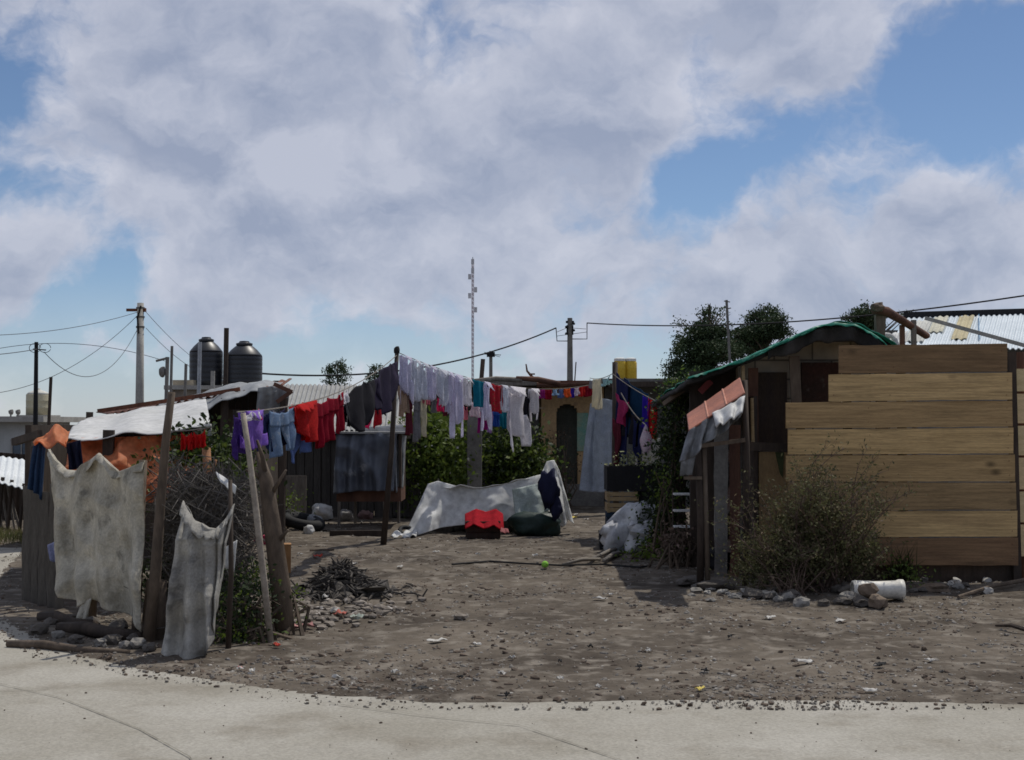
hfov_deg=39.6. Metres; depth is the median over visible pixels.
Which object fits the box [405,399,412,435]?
trousers
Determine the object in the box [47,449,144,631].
sackcloth
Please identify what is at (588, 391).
shorts
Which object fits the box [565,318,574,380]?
utility pole
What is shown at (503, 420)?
shirt
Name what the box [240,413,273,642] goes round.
prop pole
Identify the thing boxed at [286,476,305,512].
board
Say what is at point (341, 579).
rubbish pile
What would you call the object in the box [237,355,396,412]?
washing line
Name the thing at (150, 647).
stone
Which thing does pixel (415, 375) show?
shirt
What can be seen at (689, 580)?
flat slab
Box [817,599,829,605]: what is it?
stone
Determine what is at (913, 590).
stone
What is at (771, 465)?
door panel
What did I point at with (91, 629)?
log
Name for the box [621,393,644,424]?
washing line
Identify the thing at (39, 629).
stone
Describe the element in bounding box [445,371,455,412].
shirt
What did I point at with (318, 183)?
sky
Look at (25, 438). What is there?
plank end
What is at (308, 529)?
bag
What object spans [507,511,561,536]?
sack
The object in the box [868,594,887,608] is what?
stone
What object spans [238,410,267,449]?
shirt
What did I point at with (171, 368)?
pole
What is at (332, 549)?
stick
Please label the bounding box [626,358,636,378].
plastic drum
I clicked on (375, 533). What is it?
log
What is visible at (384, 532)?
clothes pole
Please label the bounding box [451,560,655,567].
hose
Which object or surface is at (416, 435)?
trousers
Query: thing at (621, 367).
plastic drum
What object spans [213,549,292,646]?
weed clump
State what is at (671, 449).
ivy column
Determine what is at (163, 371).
street lamp
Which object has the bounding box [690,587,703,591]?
stone
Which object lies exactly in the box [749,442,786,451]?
cross rail
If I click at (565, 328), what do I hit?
wire bracket
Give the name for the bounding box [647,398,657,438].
towel
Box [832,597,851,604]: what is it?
stone
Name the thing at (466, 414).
shorts
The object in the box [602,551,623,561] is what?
branch
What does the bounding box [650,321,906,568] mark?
block shack
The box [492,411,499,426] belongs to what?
shorts
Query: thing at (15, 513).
fence stake
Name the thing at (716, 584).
flat slab
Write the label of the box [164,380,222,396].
block house
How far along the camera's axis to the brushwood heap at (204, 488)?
11.01 m
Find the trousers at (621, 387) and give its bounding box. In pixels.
[615,372,627,464]
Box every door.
[556,404,576,483]
[758,372,786,443]
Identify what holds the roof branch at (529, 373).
attached to the roof log at (541, 380)
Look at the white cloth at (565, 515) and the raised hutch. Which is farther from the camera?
the raised hutch
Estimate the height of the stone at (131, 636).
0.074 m
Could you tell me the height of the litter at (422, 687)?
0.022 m
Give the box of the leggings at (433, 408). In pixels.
[431,399,436,412]
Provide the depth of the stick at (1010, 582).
13.71 m
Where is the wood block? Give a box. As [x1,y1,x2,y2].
[284,543,291,572]
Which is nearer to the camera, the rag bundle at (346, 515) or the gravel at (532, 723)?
the gravel at (532, 723)
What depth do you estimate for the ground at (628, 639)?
10.89 m
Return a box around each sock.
[240,412,252,420]
[251,411,261,420]
[523,391,529,418]
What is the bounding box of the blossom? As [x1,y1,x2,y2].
[413,433,469,495]
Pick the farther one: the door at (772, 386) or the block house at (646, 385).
the block house at (646, 385)
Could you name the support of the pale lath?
attached to the lean to at (709, 460)
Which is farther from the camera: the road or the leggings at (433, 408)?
the leggings at (433, 408)
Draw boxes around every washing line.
[171,426,211,431]
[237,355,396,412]
[399,353,587,388]
[613,374,653,399]
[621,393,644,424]
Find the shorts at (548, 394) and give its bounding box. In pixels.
[545,389,551,399]
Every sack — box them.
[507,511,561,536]
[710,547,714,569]
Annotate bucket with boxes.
[850,579,905,601]
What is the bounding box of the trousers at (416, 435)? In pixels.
[412,401,420,441]
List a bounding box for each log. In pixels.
[5,640,129,652]
[36,611,97,623]
[55,621,142,639]
[329,530,380,536]
[470,376,521,382]
[516,376,560,385]
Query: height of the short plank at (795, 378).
0.519 m
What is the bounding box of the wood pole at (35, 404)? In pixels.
[29,342,50,424]
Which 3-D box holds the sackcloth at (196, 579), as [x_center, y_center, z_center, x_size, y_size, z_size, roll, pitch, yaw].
[-2.189,1.379,9.843,0.463,1.078,0.398,0,-2,0]
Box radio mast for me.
[468,257,476,378]
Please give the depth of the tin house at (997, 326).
19.79 m
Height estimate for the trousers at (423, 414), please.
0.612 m
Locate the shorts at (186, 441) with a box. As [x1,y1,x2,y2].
[180,432,192,450]
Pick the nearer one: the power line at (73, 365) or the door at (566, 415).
the door at (566, 415)
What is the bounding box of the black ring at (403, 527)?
[398,525,410,533]
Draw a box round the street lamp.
[156,357,168,398]
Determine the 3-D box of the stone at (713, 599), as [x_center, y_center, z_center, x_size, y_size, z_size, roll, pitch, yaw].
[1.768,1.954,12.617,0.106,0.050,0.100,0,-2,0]
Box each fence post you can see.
[30,446,43,491]
[88,600,96,617]
[131,460,146,629]
[141,579,166,639]
[142,392,174,641]
[225,480,233,648]
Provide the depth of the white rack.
16.18 m
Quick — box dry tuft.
[645,520,709,569]
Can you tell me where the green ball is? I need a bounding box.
[542,561,547,567]
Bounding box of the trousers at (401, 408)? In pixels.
[397,385,403,416]
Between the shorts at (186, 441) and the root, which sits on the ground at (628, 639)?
the root
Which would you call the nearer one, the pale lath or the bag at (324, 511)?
the pale lath
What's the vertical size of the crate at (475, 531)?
0.250 m
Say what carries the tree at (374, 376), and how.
on the ground at (628, 639)
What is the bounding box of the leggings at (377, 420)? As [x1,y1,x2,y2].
[373,410,381,428]
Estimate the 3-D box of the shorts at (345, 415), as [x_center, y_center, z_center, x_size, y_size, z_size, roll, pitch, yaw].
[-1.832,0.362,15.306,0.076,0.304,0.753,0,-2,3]
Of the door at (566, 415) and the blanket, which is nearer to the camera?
the blanket
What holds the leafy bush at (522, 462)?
on the ground at (628, 639)
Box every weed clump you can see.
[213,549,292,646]
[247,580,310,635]
[277,483,314,528]
[615,462,689,562]
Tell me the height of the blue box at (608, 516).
0.427 m
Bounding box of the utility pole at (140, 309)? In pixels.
[126,303,145,402]
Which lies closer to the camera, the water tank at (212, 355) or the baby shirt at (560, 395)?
the baby shirt at (560, 395)
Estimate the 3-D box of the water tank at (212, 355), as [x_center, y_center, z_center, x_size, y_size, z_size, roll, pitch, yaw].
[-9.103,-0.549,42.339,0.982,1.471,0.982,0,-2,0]
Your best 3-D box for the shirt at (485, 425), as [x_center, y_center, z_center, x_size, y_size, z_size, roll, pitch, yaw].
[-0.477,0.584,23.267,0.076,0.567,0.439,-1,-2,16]
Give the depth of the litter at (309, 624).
11.20 m
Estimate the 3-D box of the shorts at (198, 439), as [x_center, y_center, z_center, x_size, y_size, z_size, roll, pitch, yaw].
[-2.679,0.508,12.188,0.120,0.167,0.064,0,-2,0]
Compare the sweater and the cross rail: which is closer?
the cross rail
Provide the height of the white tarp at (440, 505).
0.918 m
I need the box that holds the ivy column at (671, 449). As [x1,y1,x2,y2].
[619,365,699,555]
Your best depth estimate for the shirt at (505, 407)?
22.88 m
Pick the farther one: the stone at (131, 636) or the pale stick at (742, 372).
the pale stick at (742, 372)
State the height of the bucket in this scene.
0.214 m
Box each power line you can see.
[0,317,135,392]
[3,343,163,360]
[4,312,136,334]
[45,330,136,376]
[262,327,555,375]
[587,295,1023,325]
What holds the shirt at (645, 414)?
hanging from the washing line at (633, 388)
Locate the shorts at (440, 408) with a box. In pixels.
[436,398,443,411]
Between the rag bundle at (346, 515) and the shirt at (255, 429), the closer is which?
the shirt at (255, 429)
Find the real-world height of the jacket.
0.632 m
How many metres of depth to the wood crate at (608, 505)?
18.93 m
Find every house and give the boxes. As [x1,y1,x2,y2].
[0,416,85,453]
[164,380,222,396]
[427,381,538,485]
[537,381,607,505]
[601,379,689,505]
[872,308,1023,537]
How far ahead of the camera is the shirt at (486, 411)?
22.18 m
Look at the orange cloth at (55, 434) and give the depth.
12.56 m
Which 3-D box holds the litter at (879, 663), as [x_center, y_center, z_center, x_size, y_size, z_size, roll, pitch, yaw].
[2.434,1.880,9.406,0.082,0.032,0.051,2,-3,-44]
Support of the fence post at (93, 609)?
on the ground at (628, 639)
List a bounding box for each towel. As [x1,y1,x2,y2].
[472,379,483,406]
[490,384,502,413]
[592,379,601,409]
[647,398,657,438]
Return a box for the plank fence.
[1016,352,1023,577]
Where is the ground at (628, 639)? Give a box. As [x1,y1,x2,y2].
[0,503,1023,703]
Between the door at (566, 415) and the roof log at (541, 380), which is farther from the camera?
the door at (566, 415)
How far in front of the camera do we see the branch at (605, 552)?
17.28 m
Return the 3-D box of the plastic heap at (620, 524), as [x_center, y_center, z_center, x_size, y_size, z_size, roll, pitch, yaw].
[1.585,1.857,18.142,0.766,0.635,1.115,-1,-2,24]
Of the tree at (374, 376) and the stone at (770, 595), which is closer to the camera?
the stone at (770, 595)
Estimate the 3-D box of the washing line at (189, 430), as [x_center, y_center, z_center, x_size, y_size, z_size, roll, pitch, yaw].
[-2.751,0.420,12.193,0.361,0.046,0.011,0,-2,0]
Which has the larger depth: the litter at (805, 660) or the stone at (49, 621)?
the stone at (49, 621)
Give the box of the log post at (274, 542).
[246,440,294,634]
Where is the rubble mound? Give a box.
[433,521,511,531]
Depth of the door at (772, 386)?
15.47 m
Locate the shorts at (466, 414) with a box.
[463,407,467,419]
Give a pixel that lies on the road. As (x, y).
(273, 726)
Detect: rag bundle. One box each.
[337,509,353,521]
[357,510,372,518]
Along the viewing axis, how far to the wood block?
15.36 m
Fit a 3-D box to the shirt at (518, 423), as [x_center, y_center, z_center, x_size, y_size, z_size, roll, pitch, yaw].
[0.116,0.644,23.435,0.268,1.074,0.930,-1,-2,22]
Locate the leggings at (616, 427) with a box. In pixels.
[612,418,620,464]
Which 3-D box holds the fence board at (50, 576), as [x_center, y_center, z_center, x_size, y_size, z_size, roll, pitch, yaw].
[-4.043,1.456,12.510,0.093,1.082,0.045,0,-2,0]
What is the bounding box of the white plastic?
[391,530,417,537]
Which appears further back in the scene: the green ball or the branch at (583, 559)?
the branch at (583, 559)
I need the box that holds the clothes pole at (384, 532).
[380,346,399,544]
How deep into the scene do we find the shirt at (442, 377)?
20.65 m
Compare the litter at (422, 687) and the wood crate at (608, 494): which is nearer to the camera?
the litter at (422, 687)
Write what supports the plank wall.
on the ground at (628, 639)
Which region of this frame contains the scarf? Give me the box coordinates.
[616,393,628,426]
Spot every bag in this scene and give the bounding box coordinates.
[225,540,236,570]
[303,525,314,533]
[307,514,321,520]
[312,503,332,519]
[640,424,651,454]
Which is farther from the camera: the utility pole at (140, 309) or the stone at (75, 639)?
the utility pole at (140, 309)
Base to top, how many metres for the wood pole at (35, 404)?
3.785 m
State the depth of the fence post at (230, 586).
10.05 m
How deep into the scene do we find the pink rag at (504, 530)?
19.78 m
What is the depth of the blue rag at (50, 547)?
12.10 m
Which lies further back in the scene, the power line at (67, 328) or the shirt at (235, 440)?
the power line at (67, 328)
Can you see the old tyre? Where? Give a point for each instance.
(297, 520)
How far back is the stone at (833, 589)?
13.39 m
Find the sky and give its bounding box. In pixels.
[0,0,1023,424]
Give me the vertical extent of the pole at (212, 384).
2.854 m
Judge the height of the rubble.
0.115 m
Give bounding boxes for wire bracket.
[556,328,584,338]
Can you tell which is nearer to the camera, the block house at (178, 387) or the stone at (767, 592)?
the stone at (767, 592)
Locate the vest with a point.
(346, 396)
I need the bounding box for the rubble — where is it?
[253,593,467,630]
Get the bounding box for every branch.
[525,364,534,375]
[562,558,600,563]
[591,547,616,557]
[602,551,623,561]
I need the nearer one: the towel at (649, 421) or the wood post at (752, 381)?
the wood post at (752, 381)
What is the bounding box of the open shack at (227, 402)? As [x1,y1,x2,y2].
[25,378,292,542]
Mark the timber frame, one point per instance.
(880, 312)
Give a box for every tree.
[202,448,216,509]
[320,357,352,385]
[363,363,384,382]
[657,303,745,378]
[727,303,797,361]
[839,299,913,329]
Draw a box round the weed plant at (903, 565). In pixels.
[879,541,940,587]
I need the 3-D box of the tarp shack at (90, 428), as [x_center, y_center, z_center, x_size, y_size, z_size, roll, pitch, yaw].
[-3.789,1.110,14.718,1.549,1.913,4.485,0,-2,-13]
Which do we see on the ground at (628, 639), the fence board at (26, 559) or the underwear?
the fence board at (26, 559)
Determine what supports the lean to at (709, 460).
on the ground at (628, 639)
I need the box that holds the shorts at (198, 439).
[192,430,205,448]
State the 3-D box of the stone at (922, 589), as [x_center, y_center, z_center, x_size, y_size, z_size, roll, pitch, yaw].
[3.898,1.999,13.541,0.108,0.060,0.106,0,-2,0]
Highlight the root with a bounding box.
[995,623,1023,630]
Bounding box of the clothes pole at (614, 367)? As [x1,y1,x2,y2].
[612,362,618,507]
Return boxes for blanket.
[624,378,648,433]
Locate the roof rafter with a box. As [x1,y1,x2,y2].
[662,366,721,405]
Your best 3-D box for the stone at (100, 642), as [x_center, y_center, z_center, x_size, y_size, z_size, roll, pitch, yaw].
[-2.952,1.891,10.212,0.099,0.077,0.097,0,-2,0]
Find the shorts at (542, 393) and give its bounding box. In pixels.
[539,389,544,398]
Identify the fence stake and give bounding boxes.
[3,493,6,523]
[6,485,15,529]
[12,498,18,526]
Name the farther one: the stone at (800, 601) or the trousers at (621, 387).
the trousers at (621, 387)
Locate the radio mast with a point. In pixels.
(473, 308)
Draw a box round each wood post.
[47,377,52,424]
[102,430,114,455]
[748,368,758,434]
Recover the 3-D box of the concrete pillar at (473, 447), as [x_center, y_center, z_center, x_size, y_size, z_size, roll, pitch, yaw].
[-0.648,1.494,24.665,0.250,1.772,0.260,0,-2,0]
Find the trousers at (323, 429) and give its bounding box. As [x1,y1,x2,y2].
[315,399,329,448]
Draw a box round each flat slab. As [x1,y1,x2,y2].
[675,575,704,585]
[691,580,735,590]
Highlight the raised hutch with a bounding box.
[333,431,405,526]
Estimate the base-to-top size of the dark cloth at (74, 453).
0.272 m
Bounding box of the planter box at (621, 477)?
[601,447,662,501]
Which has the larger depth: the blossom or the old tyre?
the blossom
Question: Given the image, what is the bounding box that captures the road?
[0,547,1023,759]
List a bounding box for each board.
[21,486,32,601]
[30,492,38,603]
[37,492,49,605]
[46,484,54,607]
[54,563,64,608]
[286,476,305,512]
[479,359,484,409]
[629,531,648,536]
[698,380,712,393]
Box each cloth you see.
[27,438,45,499]
[33,424,69,448]
[66,440,82,469]
[465,509,503,529]
[543,460,573,527]
[570,388,574,397]
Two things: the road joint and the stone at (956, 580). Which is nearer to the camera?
the road joint
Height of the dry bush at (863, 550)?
1.628 m
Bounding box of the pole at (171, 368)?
[169,346,172,391]
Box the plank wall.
[785,344,1021,581]
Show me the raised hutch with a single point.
(360, 466)
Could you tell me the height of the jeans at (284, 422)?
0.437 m
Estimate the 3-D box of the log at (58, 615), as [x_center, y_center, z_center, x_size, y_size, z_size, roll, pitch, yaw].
[-3.542,1.907,11.335,0.746,0.108,0.122,-2,-2,41]
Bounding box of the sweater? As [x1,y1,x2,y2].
[374,361,398,414]
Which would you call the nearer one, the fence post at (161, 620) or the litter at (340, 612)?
the fence post at (161, 620)
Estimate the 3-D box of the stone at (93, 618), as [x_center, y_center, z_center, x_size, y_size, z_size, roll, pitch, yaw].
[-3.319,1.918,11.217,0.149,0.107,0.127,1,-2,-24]
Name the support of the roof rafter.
attached to the block shack at (815, 349)
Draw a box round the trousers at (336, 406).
[327,392,344,440]
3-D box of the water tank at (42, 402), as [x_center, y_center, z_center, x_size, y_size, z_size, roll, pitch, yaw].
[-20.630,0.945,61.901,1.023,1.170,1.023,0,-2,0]
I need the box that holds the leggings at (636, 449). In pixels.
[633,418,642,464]
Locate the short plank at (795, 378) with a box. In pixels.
[789,356,801,402]
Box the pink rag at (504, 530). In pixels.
[500,527,508,532]
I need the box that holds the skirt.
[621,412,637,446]
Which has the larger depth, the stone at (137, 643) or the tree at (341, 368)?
the tree at (341, 368)
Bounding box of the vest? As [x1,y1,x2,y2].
[340,390,349,403]
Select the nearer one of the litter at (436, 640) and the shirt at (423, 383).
the litter at (436, 640)
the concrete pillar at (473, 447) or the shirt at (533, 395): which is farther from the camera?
the concrete pillar at (473, 447)
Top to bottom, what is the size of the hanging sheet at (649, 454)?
0.747 m
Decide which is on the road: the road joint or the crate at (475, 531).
the road joint
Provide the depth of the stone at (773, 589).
13.28 m
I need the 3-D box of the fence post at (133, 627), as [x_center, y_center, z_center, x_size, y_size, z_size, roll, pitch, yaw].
[-2.811,1.321,10.711,0.114,1.438,0.068,0,-2,0]
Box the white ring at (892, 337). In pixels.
[885,332,898,344]
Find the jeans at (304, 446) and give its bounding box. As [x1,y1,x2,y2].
[290,433,311,463]
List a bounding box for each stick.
[310,548,333,550]
[741,366,744,379]
[957,578,1023,597]
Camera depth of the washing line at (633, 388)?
19.80 m
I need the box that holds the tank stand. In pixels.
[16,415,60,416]
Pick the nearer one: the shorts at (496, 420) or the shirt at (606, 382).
the shirt at (606, 382)
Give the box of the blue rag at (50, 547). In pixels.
[47,542,54,561]
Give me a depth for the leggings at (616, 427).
20.36 m
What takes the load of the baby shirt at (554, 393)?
hanging from the washing line at (500, 384)
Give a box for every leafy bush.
[130,412,287,597]
[387,405,499,518]
[459,413,578,500]
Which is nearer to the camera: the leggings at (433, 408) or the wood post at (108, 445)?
the wood post at (108, 445)
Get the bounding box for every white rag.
[76,598,91,618]
[216,472,235,493]
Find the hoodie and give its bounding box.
[289,400,317,442]
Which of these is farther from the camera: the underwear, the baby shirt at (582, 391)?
the baby shirt at (582, 391)
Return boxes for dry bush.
[694,430,927,592]
[715,500,866,595]
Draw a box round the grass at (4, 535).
[0,525,22,544]
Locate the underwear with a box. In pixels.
[469,403,480,417]
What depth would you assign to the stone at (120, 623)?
10.95 m
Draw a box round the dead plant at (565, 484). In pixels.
[548,426,581,507]
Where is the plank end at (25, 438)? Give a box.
[11,430,42,445]
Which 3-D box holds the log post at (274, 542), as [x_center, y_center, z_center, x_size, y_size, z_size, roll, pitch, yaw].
[-1.831,1.259,10.870,0.346,1.607,0.279,0,-2,9]
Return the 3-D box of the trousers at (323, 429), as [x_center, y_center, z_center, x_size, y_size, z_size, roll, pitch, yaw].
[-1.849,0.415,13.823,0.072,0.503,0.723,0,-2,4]
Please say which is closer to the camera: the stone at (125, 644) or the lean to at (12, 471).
the stone at (125, 644)
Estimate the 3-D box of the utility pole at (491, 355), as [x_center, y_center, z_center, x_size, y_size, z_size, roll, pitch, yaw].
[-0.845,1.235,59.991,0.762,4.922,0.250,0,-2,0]
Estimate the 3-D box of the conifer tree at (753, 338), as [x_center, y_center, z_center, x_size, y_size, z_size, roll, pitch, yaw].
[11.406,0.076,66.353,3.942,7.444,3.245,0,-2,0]
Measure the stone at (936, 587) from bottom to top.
0.113 m
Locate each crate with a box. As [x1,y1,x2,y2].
[465,521,500,538]
[605,491,638,501]
[605,502,635,512]
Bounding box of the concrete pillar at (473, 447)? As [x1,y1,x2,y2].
[467,415,481,486]
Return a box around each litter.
[294,622,313,628]
[333,609,345,614]
[350,613,364,619]
[411,685,428,689]
[427,637,446,641]
[797,659,812,662]
[862,688,876,691]
[873,661,885,665]
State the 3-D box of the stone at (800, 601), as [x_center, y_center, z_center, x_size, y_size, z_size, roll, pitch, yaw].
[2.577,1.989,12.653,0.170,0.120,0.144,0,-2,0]
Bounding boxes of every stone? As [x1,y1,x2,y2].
[28,623,48,635]
[43,617,57,626]
[51,630,65,637]
[66,634,83,643]
[85,616,100,623]
[93,638,106,646]
[103,634,122,644]
[108,618,128,628]
[118,640,131,648]
[126,633,137,640]
[130,637,146,648]
[142,642,156,651]
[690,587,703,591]
[705,597,716,601]
[716,589,728,593]
[730,594,741,598]
[743,587,762,599]
[761,584,777,591]
[761,590,777,598]
[762,592,774,599]
[773,595,782,601]
[781,591,795,600]
[787,589,801,595]
[793,596,809,606]
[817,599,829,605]
[830,584,841,592]
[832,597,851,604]
[836,584,849,592]
[838,591,857,602]
[852,595,868,606]
[858,583,878,598]
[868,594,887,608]
[908,588,918,592]
[916,582,949,592]
[917,587,927,592]
[921,577,927,581]
[952,577,961,582]
[952,583,963,588]
[962,582,969,587]
[981,587,993,593]
[982,577,991,581]
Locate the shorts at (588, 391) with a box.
[583,386,591,396]
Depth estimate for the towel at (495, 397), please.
22.61 m
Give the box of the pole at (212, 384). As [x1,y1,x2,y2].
[210,371,214,388]
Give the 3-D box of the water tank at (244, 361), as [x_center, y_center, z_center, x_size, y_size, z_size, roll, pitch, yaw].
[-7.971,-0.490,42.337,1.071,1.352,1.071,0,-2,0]
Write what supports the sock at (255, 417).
hanging from the washing line at (319, 398)
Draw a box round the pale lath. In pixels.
[750,398,754,441]
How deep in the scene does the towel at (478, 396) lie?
21.87 m
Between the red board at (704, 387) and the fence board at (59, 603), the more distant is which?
the red board at (704, 387)
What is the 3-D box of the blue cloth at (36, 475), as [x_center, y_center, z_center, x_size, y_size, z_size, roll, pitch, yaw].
[-4.236,0.792,12.678,0.148,0.550,0.120,-1,-2,25]
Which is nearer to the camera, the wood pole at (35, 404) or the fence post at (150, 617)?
the fence post at (150, 617)
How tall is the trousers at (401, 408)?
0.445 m
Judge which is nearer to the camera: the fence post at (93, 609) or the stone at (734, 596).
the fence post at (93, 609)
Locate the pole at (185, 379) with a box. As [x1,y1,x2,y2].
[184,364,187,395]
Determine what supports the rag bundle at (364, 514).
on the ground at (628, 639)
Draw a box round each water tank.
[26,388,48,414]
[189,337,222,384]
[228,341,261,383]
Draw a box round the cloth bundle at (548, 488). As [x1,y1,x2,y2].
[538,468,562,520]
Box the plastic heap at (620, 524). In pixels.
[599,500,661,553]
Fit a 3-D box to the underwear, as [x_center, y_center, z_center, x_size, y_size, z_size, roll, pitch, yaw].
[-0.605,0.476,22.815,0.063,0.256,0.528,-1,-2,15]
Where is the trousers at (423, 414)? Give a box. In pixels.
[420,399,426,437]
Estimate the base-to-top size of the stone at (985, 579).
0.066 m
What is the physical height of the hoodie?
0.401 m
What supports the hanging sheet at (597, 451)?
hanging from the washing line at (500, 384)
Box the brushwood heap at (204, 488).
[124,444,284,636]
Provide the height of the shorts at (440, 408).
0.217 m
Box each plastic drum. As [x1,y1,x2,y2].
[614,358,625,378]
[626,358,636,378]
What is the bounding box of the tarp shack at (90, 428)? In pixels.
[65,399,217,563]
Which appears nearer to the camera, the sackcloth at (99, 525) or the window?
the sackcloth at (99, 525)
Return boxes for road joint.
[0,683,620,759]
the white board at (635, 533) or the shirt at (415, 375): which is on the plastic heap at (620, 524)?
the white board at (635, 533)
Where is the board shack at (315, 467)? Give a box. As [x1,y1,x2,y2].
[283,384,420,517]
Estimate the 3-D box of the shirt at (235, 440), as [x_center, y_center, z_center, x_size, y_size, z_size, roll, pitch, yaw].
[-2.055,0.429,10.693,0.078,0.344,0.376,0,-2,0]
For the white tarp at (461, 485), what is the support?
on the rubble mound
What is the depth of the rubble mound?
21.43 m
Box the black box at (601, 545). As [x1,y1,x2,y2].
[598,530,603,548]
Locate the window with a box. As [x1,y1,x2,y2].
[10,439,24,453]
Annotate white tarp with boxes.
[408,475,540,535]
[447,479,527,488]
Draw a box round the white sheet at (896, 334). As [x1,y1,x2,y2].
[891,331,907,341]
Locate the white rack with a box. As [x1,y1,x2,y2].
[672,488,689,547]
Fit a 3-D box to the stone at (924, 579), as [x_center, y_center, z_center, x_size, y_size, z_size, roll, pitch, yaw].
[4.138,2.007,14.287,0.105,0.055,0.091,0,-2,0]
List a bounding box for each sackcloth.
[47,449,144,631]
[161,501,234,659]
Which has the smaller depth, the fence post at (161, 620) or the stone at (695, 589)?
the fence post at (161, 620)
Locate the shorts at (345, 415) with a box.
[336,404,346,421]
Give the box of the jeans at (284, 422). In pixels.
[268,408,295,458]
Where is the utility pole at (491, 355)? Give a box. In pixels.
[484,352,498,376]
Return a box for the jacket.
[345,379,375,431]
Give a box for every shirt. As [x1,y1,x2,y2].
[231,417,245,459]
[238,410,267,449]
[257,413,272,451]
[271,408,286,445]
[399,354,413,404]
[409,359,422,401]
[420,362,430,399]
[425,365,437,401]
[434,368,449,406]
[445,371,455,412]
[449,373,463,437]
[463,376,473,405]
[477,412,487,432]
[480,381,494,430]
[498,385,509,411]
[499,410,506,428]
[507,386,531,451]
[528,388,540,421]
[552,389,558,395]
[558,389,563,398]
[563,389,570,397]
[574,388,579,395]
[578,386,584,396]
[601,376,611,386]
[641,396,649,427]
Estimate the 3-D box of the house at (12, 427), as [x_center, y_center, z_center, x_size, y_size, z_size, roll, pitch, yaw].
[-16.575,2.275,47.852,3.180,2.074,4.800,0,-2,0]
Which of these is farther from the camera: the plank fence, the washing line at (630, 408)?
the washing line at (630, 408)
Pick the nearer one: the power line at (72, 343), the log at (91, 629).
the log at (91, 629)
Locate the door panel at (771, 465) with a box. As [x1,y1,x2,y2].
[758,452,788,568]
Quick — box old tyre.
[285,512,325,530]
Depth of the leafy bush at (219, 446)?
13.09 m
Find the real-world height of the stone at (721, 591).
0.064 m
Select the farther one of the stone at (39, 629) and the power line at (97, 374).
the power line at (97, 374)
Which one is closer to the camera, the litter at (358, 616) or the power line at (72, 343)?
the litter at (358, 616)
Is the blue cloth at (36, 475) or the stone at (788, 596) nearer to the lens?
the blue cloth at (36, 475)
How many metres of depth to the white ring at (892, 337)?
15.64 m
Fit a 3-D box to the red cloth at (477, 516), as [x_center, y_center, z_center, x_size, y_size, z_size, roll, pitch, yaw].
[-0.392,1.986,20.098,0.563,0.294,0.674,0,-2,0]
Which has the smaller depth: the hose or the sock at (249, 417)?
the sock at (249, 417)
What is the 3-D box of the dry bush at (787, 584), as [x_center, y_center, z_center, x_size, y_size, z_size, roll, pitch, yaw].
[2.623,1.569,13.362,1.487,0.974,0.765,0,-2,-14]
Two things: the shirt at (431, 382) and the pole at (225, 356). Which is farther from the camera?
the pole at (225, 356)
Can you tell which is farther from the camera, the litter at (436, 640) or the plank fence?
the plank fence
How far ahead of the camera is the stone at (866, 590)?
12.71 m
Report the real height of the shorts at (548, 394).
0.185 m
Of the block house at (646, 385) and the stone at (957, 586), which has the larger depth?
the block house at (646, 385)
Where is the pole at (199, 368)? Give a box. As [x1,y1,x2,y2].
[197,342,201,393]
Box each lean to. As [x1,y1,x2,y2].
[0,452,24,533]
[679,371,759,585]
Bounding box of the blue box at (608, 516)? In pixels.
[605,511,615,523]
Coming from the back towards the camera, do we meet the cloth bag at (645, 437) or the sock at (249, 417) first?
the cloth bag at (645, 437)
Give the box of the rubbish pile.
[270,557,427,603]
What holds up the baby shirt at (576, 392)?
hanging from the washing line at (500, 384)
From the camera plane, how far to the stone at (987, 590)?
13.48 m
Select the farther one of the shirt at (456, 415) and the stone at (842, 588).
the shirt at (456, 415)
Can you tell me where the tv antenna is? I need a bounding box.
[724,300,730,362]
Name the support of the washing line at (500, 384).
attached to the clothes pole at (384, 532)
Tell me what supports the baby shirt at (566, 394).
hanging from the washing line at (500, 384)
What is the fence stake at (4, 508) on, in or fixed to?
on the ground at (628, 639)
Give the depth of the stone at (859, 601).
12.66 m
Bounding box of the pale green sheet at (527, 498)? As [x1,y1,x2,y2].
[512,484,560,512]
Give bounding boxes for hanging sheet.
[579,398,626,491]
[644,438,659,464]
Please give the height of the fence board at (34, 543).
1.125 m
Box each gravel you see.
[4,688,1009,758]
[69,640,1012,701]
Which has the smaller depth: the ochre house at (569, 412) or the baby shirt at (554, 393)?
the baby shirt at (554, 393)
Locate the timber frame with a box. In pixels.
[870,302,929,537]
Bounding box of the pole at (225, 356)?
[223,328,228,385]

